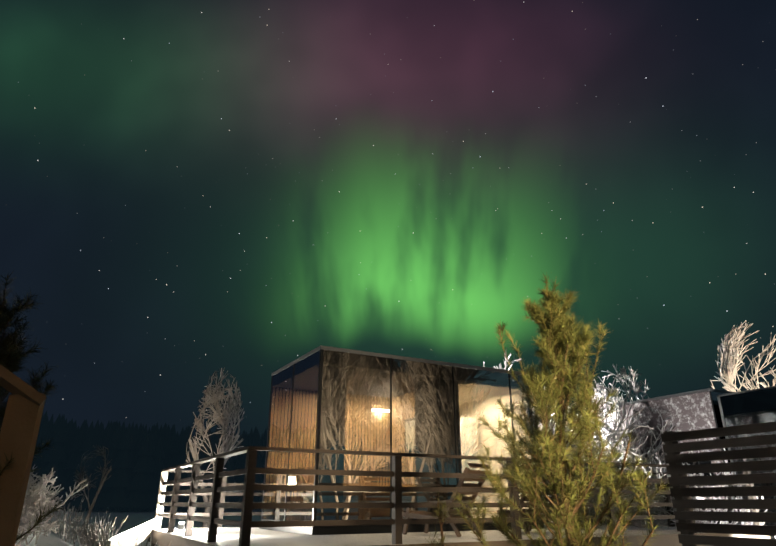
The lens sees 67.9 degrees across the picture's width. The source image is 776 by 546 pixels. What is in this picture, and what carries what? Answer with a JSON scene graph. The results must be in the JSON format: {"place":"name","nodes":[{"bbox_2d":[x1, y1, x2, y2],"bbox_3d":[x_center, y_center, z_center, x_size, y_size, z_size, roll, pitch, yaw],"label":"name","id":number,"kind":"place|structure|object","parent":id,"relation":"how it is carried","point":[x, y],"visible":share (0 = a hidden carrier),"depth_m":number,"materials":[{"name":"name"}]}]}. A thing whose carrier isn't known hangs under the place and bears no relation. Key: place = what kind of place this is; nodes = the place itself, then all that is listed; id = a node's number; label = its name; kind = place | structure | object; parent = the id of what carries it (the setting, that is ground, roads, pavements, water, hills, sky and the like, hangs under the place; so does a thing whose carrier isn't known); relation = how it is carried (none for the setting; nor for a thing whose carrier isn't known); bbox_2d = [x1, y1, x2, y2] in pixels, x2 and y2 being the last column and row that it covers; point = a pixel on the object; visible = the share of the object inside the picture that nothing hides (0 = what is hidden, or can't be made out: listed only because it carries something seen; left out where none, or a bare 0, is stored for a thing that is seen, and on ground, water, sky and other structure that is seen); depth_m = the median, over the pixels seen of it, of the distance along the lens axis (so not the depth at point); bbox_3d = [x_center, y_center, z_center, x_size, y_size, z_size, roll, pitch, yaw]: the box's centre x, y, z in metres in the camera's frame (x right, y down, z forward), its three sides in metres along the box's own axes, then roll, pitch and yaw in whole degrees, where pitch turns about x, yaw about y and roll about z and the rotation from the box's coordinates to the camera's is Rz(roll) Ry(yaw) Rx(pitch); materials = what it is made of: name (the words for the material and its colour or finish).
{"place":"outdoors","nodes":[
{"label":"outdoors","id":0,"kind":"place"},
{"bbox_2d":[15,507,606,545],"bbox_3d":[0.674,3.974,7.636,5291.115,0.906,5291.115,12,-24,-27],"label":"ground snow","id":1,"kind":"structure","parent":0,"point":[132,521],"depth_m":37.83,"materials":[{"name":"white snow"}]},
{"bbox_2d":[0,364,46,545],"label":"timber frame","id":2,"kind":"object","parent":1,"relation":"on","point":[20,427],"visible":1,"depth_m":3.41,"materials":[{"name":"brown wood"}]},
{"bbox_2d":[0,272,62,543],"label":"pine","id":3,"kind":"object","parent":1,"relation":"on","point":[11,355],"visible":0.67,"depth_m":3.90,"materials":[{"name":"green plant"}]},
{"bbox_2d":[15,499,51,545],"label":"pine branch","id":4,"kind":"object","parent":1,"relation":"on","point":[23,525],"visible":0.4,"depth_m":7.59,"materials":[{"name":"grey plant"}]},
{"bbox_2d":[22,477,59,535],"bbox_3d":[-6.082,4.026,9.968,0.716,0.960,0.982,12,-24,-27],"label":"frosted bush","id":5,"kind":"object","parent":1,"relation":"on","point":[50,494],"visible":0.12,"depth_m":10.02,"materials":[{"name":"grey plant"}]},
{"bbox_2d":[24,495,59,535],"bbox_3d":[-6.246,4.161,10.034,0.900,0.842,0.766,-7,-23,16],"label":"frosted bush","id":6,"kind":"object","parent":1,"relation":"on","point":[52,525],"visible":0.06,"depth_m":10.09,"materials":[{"name":"grey plant"}]},
{"bbox_2d":[29,465,59,502],"bbox_3d":[-8.265,5.049,13.123,1.155,1.323,1.212,-1,-22,3],"label":"frosted bush","id":7,"kind":"object","parent":1,"relation":"on","point":[47,476],"visible":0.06,"depth_m":13.43,"materials":[{"name":"white plant"}]},
{"bbox_2d":[27,483,63,511],"bbox_3d":[-7.715,5.061,12.555,1.335,0.908,0.772,-7,-23,17],"label":"frosted bush","id":8,"kind":"object","parent":1,"relation":"on","point":[52,496],"visible":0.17,"depth_m":12.53,"materials":[{"name":"white plant"}]},
{"bbox_2d":[15,468,88,544],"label":"frosted bush","id":9,"kind":"object","parent":1,"relation":"on","point":[28,511],"visible":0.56,"depth_m":8.57,"materials":[{"name":"grey plant"}]},
{"bbox_2d":[69,516,109,545],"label":"frosted bush","id":10,"kind":"object","parent":1,"relation":"on","point":[83,538],"visible":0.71,"depth_m":12.00,"materials":[{"name":"grey plant"}]},
{"bbox_2d":[70,445,111,526],"bbox_3d":[-16.614,11.895,32.194,1.949,4.480,1.829,12,-24,-27],"label":"bare shrub","id":11,"kind":"object","parent":1,"relation":"on","point":[80,475],"visible":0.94,"depth_m":31.92,"materials":[{"name":"plant"}]},
{"bbox_2d":[49,496,170,545],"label":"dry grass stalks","id":12,"kind":"object","parent":1,"relation":"on","point":[104,538],"depth_m":11.79,"materials":[{"name":"grey plant"}]},
{"bbox_2d":[186,367,243,527],"bbox_3d":[-5.326,5.514,17.490,1.609,5.315,1.532,-5,-22,12],"label":"frosty tree","id":13,"kind":"object","parent":1,"relation":"on","point":[226,414],"visible":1,"depth_m":17.73,"materials":[{"name":"white plant"}]},
{"bbox_2d":[0,411,625,512],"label":"forest treeline","id":14,"kind":"object","parent":1,"relation":"on","point":[140,458],"visible":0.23,"depth_m":76.12,"materials":[{"name":"black"}]},
{"bbox_2d":[106,446,770,545],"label":"deck terrace","id":15,"kind":"structure","parent":1,"relation":"on","point":[246,531],"depth_m":7.86,"materials":[{"name":"brown wood"}]},
{"bbox_2d":[259,346,543,534],"bbox_3d":[0.258,3.529,11.669,4.790,3.020,2.710,12,-24,-27],"label":"cabin","id":16,"kind":"object","parent":15,"relation":"on","point":[328,398],"visible":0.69,"depth_m":10.37,"materials":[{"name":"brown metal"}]},
{"bbox_2d":[402,463,489,536],"bbox_3d":[0.902,3.586,9.093,1.391,1.044,0.630,-18,-28,38],"label":"lounge chair","id":17,"kind":"object","parent":15,"relation":"on","point":[427,514],"visible":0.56,"depth_m":8.94,"materials":[{"name":"brown wood"}]},
{"bbox_2d":[497,465,555,534],"bbox_3d":[2.382,3.845,9.747,0.630,1.045,1.391,5,-22,-13],"label":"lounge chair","id":18,"kind":"object","parent":15,"relation":"on","point":[529,511],"visible":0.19,"depth_m":9.46,"materials":[{"name":"brown wood"}]},
{"bbox_2d":[519,387,683,527],"bbox_3d":[3.577,4.327,13.210,5.384,3.490,5.189,-17,-27,37],"label":"frosted bush","id":19,"kind":"object","parent":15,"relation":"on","point":[614,437],"visible":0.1,"depth_m":12.28,"materials":[{"name":"white plant"}]},
{"bbox_2d":[425,491,456,545],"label":"pine sapling","id":20,"kind":"object","parent":1,"relation":"on","point":[441,521],"visible":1,"depth_m":5.12,"materials":[{"name":"green plant"}]},
{"bbox_2d":[494,348,577,502],"bbox_3d":[4.504,5.309,18.186,3.000,6.277,3.436,-3,-22,7],"label":"frosty tree","id":21,"kind":"object","parent":1,"relation":"on","point":[505,363],"visible":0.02,"depth_m":19.45,"materials":[{"name":"white plant"}]},
{"bbox_2d":[449,272,668,545],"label":"young pine","id":22,"kind":"object","parent":1,"relation":"on","point":[554,322],"visible":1,"depth_m":4.47,"materials":[{"name":"green plant"}]},
{"bbox_2d":[540,415,692,524],"bbox_3d":[4.893,5.176,14.322,4.560,3.826,6.011,1,-22,-2],"label":"frosted bush","id":23,"kind":"object","parent":1,"relation":"on","point":[620,457],"depth_m":13.71,"materials":[{"name":"white plant"}]},
{"bbox_2d":[591,364,650,476],"bbox_3d":[7.585,5.805,18.796,2.761,5.728,3.149,-13,-25,30],"label":"frosty tree","id":24,"kind":"object","parent":1,"relation":"on","point":[601,388],"visible":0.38,"depth_m":19.46,"materials":[{"name":"white plant"}]},
{"bbox_2d":[584,429,775,537],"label":"frosted bush","id":25,"kind":"object","parent":1,"relation":"on","point":[660,511],"visible":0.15,"depth_m":12.45,"materials":[{"name":"white plant"}]},
{"bbox_2d":[619,388,741,524],"bbox_3d":[9.257,5.056,15.512,5.040,3.020,2.710,12,-24,-27],"label":"frame","id":26,"kind":"object","parent":1,"relation":"on","point":[713,393],"visible":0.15,"depth_m":13.86,"materials":[{"name":"grey metal"}]},
{"bbox_2d":[619,391,732,511],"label":"building","id":27,"kind":"structure","parent":26,"relation":"attached to","point":[690,412],"depth_m":14.54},
{"bbox_2d":[661,421,775,545],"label":"fence slats","id":28,"kind":"object","parent":1,"relation":"on","point":[681,493],"visible":1,"depth_m":5.47,"materials":[{"name":"brown wood"}]},
{"bbox_2d":[710,320,775,391],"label":"frosty tree","id":29,"kind":"object","parent":1,"relation":"on","point":[731,368],"visible":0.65,"depth_m":22.96,"materials":[{"name":"white plant"}]},
{"bbox_2d":[717,386,775,538],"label":"dark cabin","id":30,"kind":"object","parent":1,"relation":"on","point":[753,406],"visible":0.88,"depth_m":12.81,"materials":[{"name":"black metal"}]},
{"bbox_2d":[0,0,775,442],"label":"sky","id":31,"kind":"structure","parent":0,"point":[190,190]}
]}

